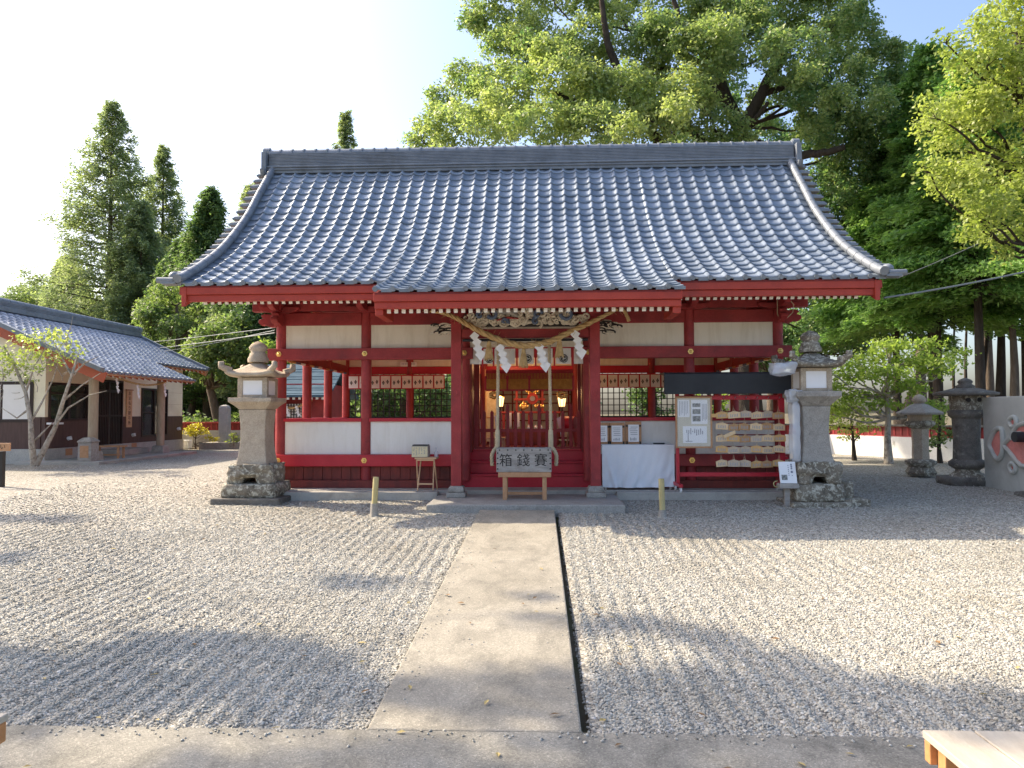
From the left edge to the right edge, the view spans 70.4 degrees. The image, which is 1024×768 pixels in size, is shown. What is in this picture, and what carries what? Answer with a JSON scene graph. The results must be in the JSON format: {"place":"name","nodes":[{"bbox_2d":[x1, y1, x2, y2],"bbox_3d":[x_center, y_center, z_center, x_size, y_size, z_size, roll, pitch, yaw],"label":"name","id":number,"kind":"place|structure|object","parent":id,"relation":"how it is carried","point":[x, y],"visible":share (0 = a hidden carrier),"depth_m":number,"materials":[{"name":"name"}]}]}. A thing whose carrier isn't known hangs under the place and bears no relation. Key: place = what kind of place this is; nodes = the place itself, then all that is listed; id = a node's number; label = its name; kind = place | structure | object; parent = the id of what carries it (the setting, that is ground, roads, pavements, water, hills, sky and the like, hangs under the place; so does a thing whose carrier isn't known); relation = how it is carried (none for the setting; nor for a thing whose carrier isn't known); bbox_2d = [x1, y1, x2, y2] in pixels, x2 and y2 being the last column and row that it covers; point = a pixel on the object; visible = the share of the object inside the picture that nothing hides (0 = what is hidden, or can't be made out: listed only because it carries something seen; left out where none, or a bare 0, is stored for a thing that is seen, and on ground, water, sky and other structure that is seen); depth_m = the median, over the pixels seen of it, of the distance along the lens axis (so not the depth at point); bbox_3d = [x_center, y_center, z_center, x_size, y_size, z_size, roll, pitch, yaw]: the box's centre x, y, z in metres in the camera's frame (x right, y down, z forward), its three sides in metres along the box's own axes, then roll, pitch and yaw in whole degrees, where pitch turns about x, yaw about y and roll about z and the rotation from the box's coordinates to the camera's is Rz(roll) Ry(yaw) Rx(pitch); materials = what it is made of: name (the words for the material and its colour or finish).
{"place":"outdoors","nodes":[
{"label":"outdoors","id":0,"kind":"place"},
{"bbox_2d":[196,302,275,360],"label":"woodland tree","id":1,"kind":"object","parent":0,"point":[249,316],"visible":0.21,"depth_m":30.30,"materials":[{"name":"green plant"}]},
{"bbox_2d":[367,510,581,732],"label":"path","id":2,"kind":"structure","parent":0,"point":[518,663],"depth_m":4.75,"materials":[{"name":"concrete"}]},
{"bbox_2d":[0,0,1023,413],"label":"sky","id":3,"kind":"structure","parent":0,"point":[219,83],"materials":[{"name":"white"}]},
{"bbox_2d":[190,413,951,732],"bbox_3d":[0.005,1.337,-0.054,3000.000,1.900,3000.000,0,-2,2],"label":"ground","id":4,"kind":"structure","parent":0,"point":[789,419],"depth_m":6.10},
{"bbox_2d":[0,282,46,305],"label":"woodland tree","id":5,"kind":"object","parent":4,"relation":"on","point":[21,296],"visible":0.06,"depth_m":53.19,"materials":[{"name":"green plant"}]},
{"bbox_2d":[37,255,93,315],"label":"cedar tree","id":6,"kind":"object","parent":4,"relation":"on","point":[53,273],"visible":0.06,"depth_m":52.87,"materials":[{"name":"green plant"}]},
{"bbox_2d":[10,97,171,324],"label":"cedar tree","id":7,"kind":"object","parent":4,"relation":"on","point":[115,125],"visible":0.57,"depth_m":46.37,"materials":[{"name":"green plant"}]},
{"bbox_2d":[0,297,209,463],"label":"shrine office","id":8,"kind":"structure","parent":4,"relation":"on","point":[126,352],"depth_m":20.63,"materials":[{"name":"grey tile"}]},
{"bbox_2d":[0,381,33,421],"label":"window","id":9,"kind":"structure","parent":8,"relation":"in","point":[3,383],"depth_m":18.47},
{"bbox_2d":[46,382,88,424],"bbox_3d":[-11.817,0.523,19.354,0.240,1.090,1.730,0,-2,2],"label":"window","id":10,"kind":"structure","parent":8,"relation":"in","point":[78,412],"depth_m":19.40,"materials":[{"name":"grey"}]},
{"bbox_2d":[98,380,123,444],"bbox_3d":[-11.807,0.893,21.191,0.115,2.020,1.370,0,-2,2],"label":"lattice door","id":11,"kind":"structure","parent":8,"relation":"in","point":[110,411],"depth_m":21.28,"materials":[{"name":"grey"}]},
{"bbox_2d":[126,389,133,426],"bbox_3d":[-11.706,0.746,22.190,0.050,1.155,0.360,0,-2,2],"label":"name board","id":12,"kind":"object","parent":8,"relation":"attached to","point":[129,408],"visible":1,"depth_m":22.18,"materials":[{"name":"brown wood"}]},
{"bbox_2d":[141,388,167,436],"bbox_3d":[-11.709,0.930,23.705,0.115,1.550,1.600,0,-2,2],"label":"window","id":13,"kind":"structure","parent":8,"relation":"in","point":[148,395],"depth_m":23.48,"materials":[{"name":"grey"}]},
{"bbox_2d":[14,451,196,464],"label":"porch slab","id":14,"kind":"structure","parent":4,"relation":"on","point":[106,460],"depth_m":18.80,"materials":[{"name":"concrete"}]},
{"bbox_2d":[77,437,99,460],"bbox_3d":[-10.583,1.630,18.124,0.370,0.589,0.370,0,-2,2],"label":"post box","id":15,"kind":"object","parent":14,"relation":"on","point":[88,448],"visible":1,"depth_m":17.96,"materials":[{"name":"grey stone"}]},
{"bbox_2d":[101,447,148,455],"bbox_3d":[-11.375,1.966,21.146,0.690,0.169,1.700,0,-2,2],"label":"porch step","id":16,"kind":"object","parent":14,"relation":"on","point":[133,450],"visible":0.67,"depth_m":21.09,"materials":[{"name":"concrete"}]},
{"bbox_2d":[94,198,167,325],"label":"cedar tree","id":17,"kind":"object","parent":4,"relation":"on","point":[141,226],"visible":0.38,"depth_m":44.64,"materials":[{"name":"green plant"}]},
{"bbox_2d":[123,143,190,274],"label":"cedar tree","id":18,"kind":"object","parent":4,"relation":"on","point":[166,174],"visible":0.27,"depth_m":51.31,"materials":[{"name":"green plant"}]},
{"bbox_2d":[128,278,210,390],"bbox_3d":[-16.140,-1.627,34.761,4.380,6.965,4.795,-1,-3,25],"label":"woodland tree","id":19,"kind":"object","parent":4,"relation":"on","point":[157,311],"visible":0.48,"depth_m":34.05,"materials":[{"name":"green plant"}]},
{"bbox_2d":[130,236,238,417],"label":"cedar tree","id":20,"kind":"object","parent":4,"relation":"on","point":[173,252],"visible":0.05,"depth_m":40.43,"materials":[{"name":"green plant"}]},
{"bbox_2d":[148,185,236,420],"bbox_3d":[-16.318,-4.284,39.074,7.610,12.808,7.005,1,-3,-35],"label":"cedar tree","id":21,"kind":"object","parent":4,"relation":"on","point":[206,226],"visible":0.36,"depth_m":38.34,"materials":[{"name":"green plant"}]},
{"bbox_2d":[182,410,239,421],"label":"undergrowth","id":22,"kind":"object","parent":4,"relation":"on","point":[235,416],"depth_m":30.11,"materials":[{"name":"green plant"}]},
{"bbox_2d":[182,422,240,445],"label":"boundary wall","id":23,"kind":"structure","parent":4,"relation":"on","point":[213,428],"depth_m":26.82,"materials":[{"name":"white paint"}]},
{"bbox_2d":[199,405,239,448],"bbox_3d":[-10.302,1.562,26.078,1.470,1.626,1.000,0,-2,2],"label":"stone monument","id":24,"kind":"object","parent":4,"relation":"on","point":[224,428],"visible":0.78,"depth_m":25.81,"materials":[{"name":"stone"}]},
{"bbox_2d":[177,310,265,421],"bbox_3d":[-11.673,-0.381,29.344,3.906,5.223,3.516,0,-2,2],"label":"woodland tree","id":25,"kind":"object","parent":4,"relation":"on","point":[211,353],"visible":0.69,"depth_m":28.76,"materials":[{"name":"green plant"}]},
{"bbox_2d":[201,182,255,403],"bbox_3d":[-11.878,-3.861,33.632,4.957,11.308,4.528,-1,-3,25],"label":"cedar tree","id":26,"kind":"object","parent":4,"relation":"on","point":[220,391],"visible":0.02,"depth_m":33.49,"materials":[{"name":"green plant"}]},
{"bbox_2d":[240,336,291,364],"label":"woodland tree","id":27,"kind":"object","parent":4,"relation":"on","point":[270,344],"visible":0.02,"depth_m":28.43,"materials":[{"name":"green plant"}]},
{"bbox_2d":[331,110,357,148],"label":"cedar tree","id":28,"kind":"object","parent":4,"relation":"on","point":[345,126],"visible":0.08,"depth_m":42.89,"materials":[{"name":"green plant"}]},
{"bbox_2d":[284,491,438,500],"bbox_3d":[-2.636,1.912,11.722,2.905,0.350,0.196,0,-2,2],"label":"apron","id":29,"kind":"object","parent":4,"relation":"on","point":[353,495],"visible":0.24,"depth_m":11.63,"materials":[{"name":"concrete"}]},
{"bbox_2d":[350,374,450,416],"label":"woodland tree","id":30,"kind":"object","parent":4,"relation":"on","point":[397,396],"visible":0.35,"depth_m":26.09,"materials":[{"name":"green plant"}]},
{"bbox_2d":[0,725,937,767],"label":"forecourt","id":31,"kind":"structure","parent":4,"relation":"on","point":[36,746],"depth_m":3.36,"materials":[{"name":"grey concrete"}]},
{"bbox_2d":[0,713,7,743],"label":"bench","id":32,"kind":"object","parent":31,"relation":"on","point":[3,718],"visible":1,"depth_m":2.81,"materials":[{"name":"brown wood"}]},
{"bbox_2d":[923,730,1023,767],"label":"bench","id":33,"kind":"object","parent":31,"relation":"on","point":[970,749],"visible":1,"depth_m":2.53,"materials":[{"name":"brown wood"}]},
{"bbox_2d":[0,449,1023,750],"bbox_3d":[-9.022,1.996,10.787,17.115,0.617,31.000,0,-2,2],"label":"gravel bed","id":34,"kind":"object","parent":4,"relation":"on","point":[27,479],"visible":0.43,"depth_m":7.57,"materials":[{"name":"gravel"}]},
{"bbox_2d":[0,443,10,486],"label":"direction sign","id":35,"kind":"object","parent":34,"relation":"on","point":[4,447],"visible":0.96,"depth_m":13.53,"materials":[{"name":"brown wood"}]},
{"bbox_2d":[0,317,104,466],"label":"ornamental tree","id":36,"kind":"object","parent":34,"relation":"on","point":[35,460],"visible":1,"depth_m":16.97,"materials":[{"name":"green plant"}]},
{"bbox_2d":[182,422,219,448],"bbox_3d":[-11.019,1.832,25.576,1.386,0.978,0.794,0,-2,2],"label":"shrub","id":37,"kind":"object","parent":34,"relation":"on","point":[190,430],"visible":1,"depth_m":25.57,"materials":[{"name":"yellow plant"}]},
{"bbox_2d":[210,341,295,505],"bbox_3d":[-4.104,0.614,11.703,1.087,2.614,0.978,0,-2,2],"label":"stone lantern","id":38,"kind":"object","parent":34,"relation":"on","point":[255,473],"visible":0.99,"depth_m":11.48,"materials":[{"name":"grey stone"}]},
{"bbox_2d":[243,380,261,394],"bbox_3d":[-4.115,0.057,11.512,0.330,0.264,0.012,0,-2,2],"label":"paper window","id":39,"kind":"structure","parent":38,"relation":"in","point":[254,387],"depth_m":11.51,"materials":[{"name":"paper"}]},
{"bbox_2d":[268,364,358,444],"bbox_3d":[-6.544,0.779,22.659,2.650,2.787,3.500,0,-2,2],"label":"shrine","id":40,"kind":"object","parent":34,"relation":"on","point":[294,396],"visible":0.29,"depth_m":21.62,"materials":[{"name":"red paint"}]},
{"bbox_2d":[370,477,378,516],"bbox_3d":[-1.921,1.594,10.126,0.124,0.593,0.124,0,-2,2],"label":"short post","id":41,"kind":"object","parent":34,"relation":"on","point":[374,509],"visible":0.79,"depth_m":10.09,"materials":[{"name":"yellow wood"}]},
{"bbox_2d":[426,494,624,516],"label":"entrance slab","id":42,"kind":"structure","parent":4,"relation":"on","point":[556,503],"depth_m":10.45,"materials":[{"name":"grey stone"}]},
{"bbox_2d":[498,472,550,499],"bbox_3d":[0.198,1.544,11.097,0.798,0.416,0.400,0,-2,2],"label":"box stand","id":43,"kind":"object","parent":42,"relation":"on","point":[506,475],"visible":0.98,"depth_m":10.91,"materials":[{"name":"beige wood"}]},
{"bbox_2d":[496,447,551,471],"bbox_3d":[0.186,1.155,11.102,0.831,0.355,0.373,0,-2,2],"label":"offering box","id":44,"kind":"object","parent":43,"relation":"on","point":[523,459],"visible":1,"depth_m":10.92,"materials":[{"name":"grey wood"}]},
{"bbox_2d":[288,479,782,494],"bbox_3d":[0.376,2.015,14.617,9.100,0.360,5.820,0,-2,2],"label":"apron","id":45,"kind":"object","parent":4,"relation":"on","point":[550,490],"visible":0.02,"depth_m":11.82,"materials":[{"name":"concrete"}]},
{"bbox_2d":[415,457,438,490],"bbox_3d":[-1.393,1.465,11.871,0.359,0.538,0.285,0,-2,2],"label":"folding table","id":46,"kind":"object","parent":45,"relation":"on","point":[420,459],"visible":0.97,"depth_m":11.77,"materials":[{"name":"brown wood"}]},
{"bbox_2d":[412,444,429,456],"bbox_3d":[-1.492,1.093,11.878,0.274,0.203,0.208,0,-2,2],"label":"paper covered box","id":47,"kind":"object","parent":46,"relation":"on","point":[420,450],"visible":1,"depth_m":11.78,"materials":[{"name":"paper"}]},
{"bbox_2d":[156,138,907,497],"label":"shrine hall","id":48,"kind":"structure","parent":45,"relation":"on","point":[694,256],"depth_m":12.34,"materials":[{"name":"grey tile"}]},
{"bbox_2d":[349,374,405,417],"bbox_3d":[-3.056,0.296,16.533,1.320,1.025,0.100,0,-2,2],"label":"lattice window","id":49,"kind":"structure","parent":48,"relation":"in","point":[400,393],"depth_m":16.51,"materials":[{"name":"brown wood"}]},
{"bbox_2d":[348,375,444,388],"bbox_3d":[-2.610,-0.049,16.371,2.188,0.318,0.017,0,-2,2],"label":"window curtain","id":50,"kind":"object","parent":48,"relation":"hanging from","point":[407,381],"depth_m":16.36,"materials":[{"name":"white fabric"}]},
{"bbox_2d":[413,374,450,417],"bbox_3d":[-1.477,0.288,16.472,1.540,1.025,0.100,0,-2,2],"label":"lattice window","id":51,"kind":"structure","parent":48,"relation":"in","point":[446,375],"depth_m":16.46,"materials":[{"name":"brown wood"}]},
{"bbox_2d":[470,364,473,451],"bbox_3d":[-0.736,0.380,12.733,0.100,1.618,0.400,0,-2,2],"label":"door leaf","id":52,"kind":"structure","parent":48,"relation":"in","point":[471,365],"depth_m":12.56,"materials":[{"name":"red paint"}]},
{"bbox_2d":[485,370,495,444],"bbox_3d":[-0.436,0.497,15.632,0.288,1.620,0.060,0,-2,2],"label":"paper screen","id":53,"kind":"object","parent":48,"relation":"on","point":[490,404],"visible":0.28,"depth_m":15.62,"materials":[{"name":"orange paper"}]},
{"bbox_2d":[490,343,499,465],"bbox_3d":[-0.273,0.301,11.439,0.180,1.976,0.078,1,-3,-31],"label":"bell rope","id":54,"kind":"object","parent":48,"relation":"hanging from","point":[497,437],"visible":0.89,"depth_m":11.44,"materials":[{"name":"fabric"}]},
{"bbox_2d":[470,347,582,365],"bbox_3d":[0.230,-0.463,12.250,1.970,0.315,0.045,0,-2,2],"label":"entrance curtain","id":55,"kind":"object","parent":48,"relation":"hanging from","point":[567,358],"visible":0.54,"depth_m":12.26,"materials":[{"name":"white fabric"}]},
{"bbox_2d":[494,391,560,444],"bbox_3d":[0.367,0.633,15.334,1.380,1.320,1.700,0,-2,2],"label":"altar","id":56,"kind":"object","parent":48,"relation":"on","point":[532,398],"visible":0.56,"depth_m":15.36,"materials":[{"name":"red paint"}]},
{"bbox_2d":[484,369,573,398],"bbox_3d":[0.336,0.009,14.119,1.749,0.579,0.059,0,-2,2],"label":"brocade valance","id":57,"kind":"object","parent":48,"relation":"hanging from","point":[562,381],"visible":0.87,"depth_m":14.13,"materials":[{"name":"fabric"}]},
{"bbox_2d":[430,308,630,349],"bbox_3d":[0.234,-0.867,11.236,3.196,0.701,0.226,0,-2,2],"label":"sacred rope","id":58,"kind":"object","parent":48,"relation":"hanging from","point":[515,344],"visible":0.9,"depth_m":11.20,"materials":[{"name":"fabric"}]},
{"bbox_2d":[470,332,484,360],"bbox_3d":[-0.532,-0.581,11.231,0.251,0.463,0.027,0,-2,2],"label":"paper streamer","id":59,"kind":"object","parent":58,"relation":"hanging from","point":[477,348],"visible":1,"depth_m":11.23,"materials":[{"name":"paper"}]},
{"bbox_2d":[495,344,510,372],"bbox_3d":[-0.134,-0.394,11.208,0.251,0.463,0.027,0,-2,2],"label":"paper streamer","id":60,"kind":"object","parent":58,"relation":"hanging from","point":[503,360],"visible":1,"depth_m":11.21,"materials":[{"name":"paper"}]},
{"bbox_2d":[535,344,550,371],"bbox_3d":[0.472,-0.406,11.184,0.251,0.463,0.027,0,-2,2],"label":"paper streamer","id":61,"kind":"object","parent":58,"relation":"hanging from","point":[545,364],"visible":1,"depth_m":11.19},
{"bbox_2d":[570,330,586,358],"bbox_3d":[1.025,-0.603,11.171,0.251,0.463,0.027,0,-2,2],"label":"paper streamer","id":62,"kind":"object","parent":58,"relation":"hanging from","point":[581,351],"visible":1,"depth_m":11.17,"materials":[{"name":"paper"}]},
{"bbox_2d":[548,345,557,465],"bbox_3d":[0.647,0.300,11.403,0.179,1.971,0.078,-2,-3,36],"label":"bell rope","id":63,"kind":"object","parent":48,"relation":"hanging from","point":[550,439],"visible":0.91,"depth_m":11.41,"materials":[{"name":"fabric"}]},
{"bbox_2d":[581,364,582,451],"bbox_3d":[1.263,0.369,12.656,0.100,1.618,0.400,0,-2,2],"label":"door leaf","id":64,"kind":"structure","parent":48,"relation":"in","point":[581,364],"depth_m":12.49,"materials":[{"name":"red paint"}]},
{"bbox_2d":[601,373,647,416],"bbox_3d":[2.290,0.268,16.326,1.540,1.025,0.100,0,-2,2],"label":"lattice window","id":65,"kind":"structure","parent":48,"relation":"in","point":[619,392],"depth_m":16.29,"materials":[{"name":"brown wood"}]},
{"bbox_2d":[600,373,663,387],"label":"wooden plaques","id":66,"kind":"object","parent":48,"relation":"hanging from","point":[641,380],"depth_m":16.16,"materials":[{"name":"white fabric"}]},
{"bbox_2d":[655,388,713,416],"bbox_3d":[3.869,0.260,16.265,1.320,1.025,0.100,0,-2,2],"label":"lattice window","id":67,"kind":"structure","parent":48,"relation":"in","point":[661,392],"depth_m":16.26,"materials":[{"name":"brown wood"}]},
{"bbox_2d":[660,372,790,492],"bbox_3d":[3.398,0.749,11.456,2.011,1.887,0.522,0,-2,2],"label":"plaque rack","id":68,"kind":"object","parent":45,"relation":"on","point":[678,383],"visible":0.8,"depth_m":11.35,"materials":[{"name":"red paint"}]},
{"bbox_2d":[675,396,712,447],"bbox_3d":[2.864,0.602,11.425,0.573,0.813,0.034,0,-2,2],"label":"notice board","id":69,"kind":"object","parent":68,"relation":"attached to","point":[693,423],"visible":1,"depth_m":11.42,"materials":[{"name":"paper"}]},
{"bbox_3d":[2.049,1.358,11.922,1.124,0.722,0.325,0,-2,2],"label":"long table","id":70,"kind":"object","parent":45,"relation":"on","visible":0},
{"bbox_2d":[601,444,674,487],"bbox_3d":[2.048,1.335,11.888,1.164,0.695,0.415,0,-2,2],"label":"tablecloth","id":71,"kind":"object","parent":70,"relation":"on","point":[635,465],"visible":0.97,"depth_m":11.73,"materials":[{"name":"white fabric"}]},
{"bbox_2d":[601,422,609,443],"bbox_3d":[1.478,0.811,11.926,0.264,0.355,0.065,0,-2,2],"label":"printed notice","id":72,"kind":"object","parent":71,"relation":"on","point":[605,429],"visible":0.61,"depth_m":11.91,"materials":[{"name":"white paper"}]},
{"bbox_2d":[609,422,624,443],"bbox_3d":[1.722,0.809,11.917,0.264,0.355,0.065,0,-2,2],"label":"printed notice","id":73,"kind":"object","parent":71,"relation":"on","point":[617,433],"visible":0.99,"depth_m":11.91,"materials":[{"name":"white paper"}]},
{"bbox_2d":[625,422,641,443],"bbox_3d":[1.994,0.801,11.906,0.264,0.369,0.065,0,-2,2],"label":"printed notice","id":74,"kind":"object","parent":71,"relation":"on","point":[632,432],"visible":0.98,"depth_m":11.89,"materials":[{"name":"paper"}]},
{"bbox_2d":[621,388,674,415],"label":"woodland tree","id":75,"kind":"object","parent":4,"relation":"on","point":[639,401],"visible":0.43,"depth_m":31.80,"materials":[{"name":"green plant"}]},
{"bbox_2d":[397,0,922,410],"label":"camphor tree","id":76,"kind":"object","parent":4,"relation":"on","point":[591,84],"visible":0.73,"depth_m":23.49,"materials":[{"name":"green plant"}]},
{"bbox_2d":[616,491,783,499],"bbox_3d":[3.110,1.884,11.519,2.895,0.350,0.156,0,-2,2],"label":"apron","id":77,"kind":"object","parent":4,"relation":"on","point":[701,495],"visible":0.24,"depth_m":11.46,"materials":[{"name":"concrete"}]},
{"bbox_2d":[758,321,810,410],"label":"woodland tree","id":78,"kind":"object","parent":4,"relation":"on","point":[765,366],"visible":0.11,"depth_m":29.40,"materials":[{"name":"green plant"}]},
{"bbox_2d":[558,453,1023,736],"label":"gravel bed","id":79,"kind":"object","parent":4,"relation":"on","point":[864,468],"visible":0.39,"depth_m":6.46,"materials":[{"name":"gravel"}]},
{"bbox_2d":[23,506,1018,767],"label":"fallen leaves","id":80,"kind":"object","parent":79,"relation":"on","point":[463,602],"visible":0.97,"depth_m":4.51,"materials":[{"name":"brown plant"}]},
{"bbox_2d":[658,478,666,516],"bbox_3d":[2.066,1.586,9.971,0.124,0.568,0.124,0,-2,2],"label":"short post","id":81,"kind":"object","parent":79,"relation":"on","point":[662,512],"visible":0.8,"depth_m":9.94,"materials":[{"name":"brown wood"}]},
{"bbox_2d":[773,462,798,506],"bbox_3d":[4.059,1.514,10.778,0.352,0.714,0.160,0,-2,2],"label":"paper sign","id":82,"kind":"object","parent":79,"relation":"on","point":[787,475],"visible":0.96,"depth_m":10.77,"materials":[{"name":"paper"}]},
{"bbox_2d":[771,330,852,507],"bbox_3d":[4.440,0.524,11.074,1.185,2.698,0.922,0,-2,2],"label":"stone lantern","id":83,"kind":"object","parent":79,"relation":"on","point":[811,397],"visible":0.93,"depth_m":10.85,"materials":[{"name":"grey stone"}]},
{"bbox_2d":[806,371,826,387],"bbox_3d":[4.562,-0.067,10.885,0.321,0.293,0.012,0,-2,2],"label":"paper window","id":84,"kind":"structure","parent":83,"relation":"in","point":[814,379],"depth_m":10.88,"materials":[{"name":"paper"}]},
{"bbox_2d":[829,393,883,460],"bbox_3d":[8.258,1.093,18.245,2.066,1.723,1.553,0,-2,2],"label":"shrub","id":85,"kind":"object","parent":79,"relation":"on","point":[860,427],"visible":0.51,"depth_m":18.21,"materials":[{"name":"green plant"}]},
{"bbox_2d":[842,480,870,506],"bbox_3d":[5.042,1.645,10.930,0.530,0.387,0.450,0,-2,2],"label":"broken stone","id":86,"kind":"object","parent":79,"relation":"on","point":[857,501],"visible":0.58,"depth_m":10.79,"materials":[{"name":"stone"}]},
{"bbox_2d":[829,334,981,463],"bbox_3d":[9.072,0.345,17.215,4.169,3.127,2.548,0,-2,2],"label":"maple tree","id":87,"kind":"object","parent":79,"relation":"on","point":[920,362],"visible":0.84,"depth_m":17.12,"materials":[{"name":"green plant"}]},
{"bbox_2d":[896,394,943,475],"bbox_3d":[8.192,1.018,14.563,0.857,1.624,0.856,0,-2,2],"label":"stone lantern","id":88,"kind":"object","parent":79,"relation":"on","point":[919,412],"visible":1,"depth_m":14.41,"materials":[{"name":"stone"}]},
{"bbox_2d":[929,396,952,462],"bbox_3d":[10.277,1.099,17.421,1.219,1.630,1.206,0,-2,2],"label":"shrub","id":89,"kind":"object","parent":79,"relation":"on","point":[938,440],"visible":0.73,"depth_m":17.42,"materials":[{"name":"green plant"}]},
{"bbox_2d":[932,378,999,485],"bbox_3d":[8.310,0.872,13.262,1.068,1.965,1.068,0,-2,2],"label":"stone lantern","id":90,"kind":"object","parent":79,"relation":"on","point":[966,462],"visible":0.94,"depth_m":13.06,"materials":[{"name":"black"}]},
{"bbox_2d":[983,396,1023,496],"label":"carved board","id":91,"kind":"object","parent":79,"relation":"on","point":[1003,422],"visible":0.98,"depth_m":12.37,"materials":[{"name":"grey paint"}]},
{"bbox_2d":[786,308,878,361],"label":"woodland tree","id":92,"kind":"object","parent":4,"relation":"on","point":[838,353],"visible":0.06,"depth_m":31.53,"materials":[{"name":"green plant"}]},
{"bbox_2d":[789,142,968,423],"bbox_3d":[13.296,-3.157,24.882,6.367,10.814,6.869,0,-2,2],"label":"cypress tree","id":93,"kind":"object","parent":4,"relation":"on","point":[831,313],"visible":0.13,"depth_m":24.84,"materials":[{"name":"green plant"}]},
{"bbox_2d":[785,424,983,460],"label":"boundary wall","id":94,"kind":"structure","parent":4,"relation":"on","point":[869,443],"depth_m":20.03,"materials":[{"name":"white paint"}]},
{"bbox_2d":[821,36,1023,422],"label":"cypress tree","id":95,"kind":"object","parent":4,"relation":"on","point":[900,146],"visible":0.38,"depth_m":22.93,"materials":[{"name":"green plant"}]},
{"bbox_2d":[858,45,1023,424],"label":"cypress tree","id":96,"kind":"object","parent":4,"relation":"on","point":[941,226],"visible":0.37,"depth_m":20.51,"materials":[{"name":"green plant"}]},
{"bbox_2d":[886,277,1006,424],"bbox_3d":[13.867,-1.145,23.593,4.477,6.863,4.495,0,-2,2],"label":"woodland tree","id":97,"kind":"object","parent":4,"relation":"on","point":[933,330],"visible":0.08,"depth_m":22.98,"materials":[{"name":"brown plant"}]},
{"bbox_2d":[895,62,1023,395],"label":"cypress tree","id":98,"kind":"object","parent":4,"relation":"on","point":[1022,349],"depth_m":23.41,"materials":[{"name":"green plant"}]},
{"bbox_2d":[901,0,1023,266],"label":"broadleaf tree","id":99,"kind":"object","parent":4,"relation":"on","point":[985,101],"visible":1,"depth_m":13.70,"materials":[{"name":"green plant"}]},
{"bbox_2d":[940,192,1019,395],"bbox_3d":[14.648,-1.724,21.634,5.326,7.688,3.455,1,-3,-29],"label":"woodland tree","id":100,"kind":"object","parent":4,"relation":"on","point":[1014,377],"visible":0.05,"depth_m":21.41,"materials":[{"name":"brown plant"}]},
{"bbox_2d":[983,326,994,396],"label":"woodland tree","id":101,"kind":"object","parent":4,"relation":"on","point":[990,384],"depth_m":35.01,"materials":[{"name":"brown plant"}]},
{"bbox_2d":[995,334,1005,396],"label":"woodland tree","id":102,"kind":"object","parent":4,"relation":"on","point":[1000,385],"visible":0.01,"depth_m":24.32,"materials":[{"name":"brown plant"}]},
{"bbox_2d":[883,271,1023,298],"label":"overhead wire","id":103,"kind":"object","parent":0,"point":[953,285],"visible":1,"depth_m":11.63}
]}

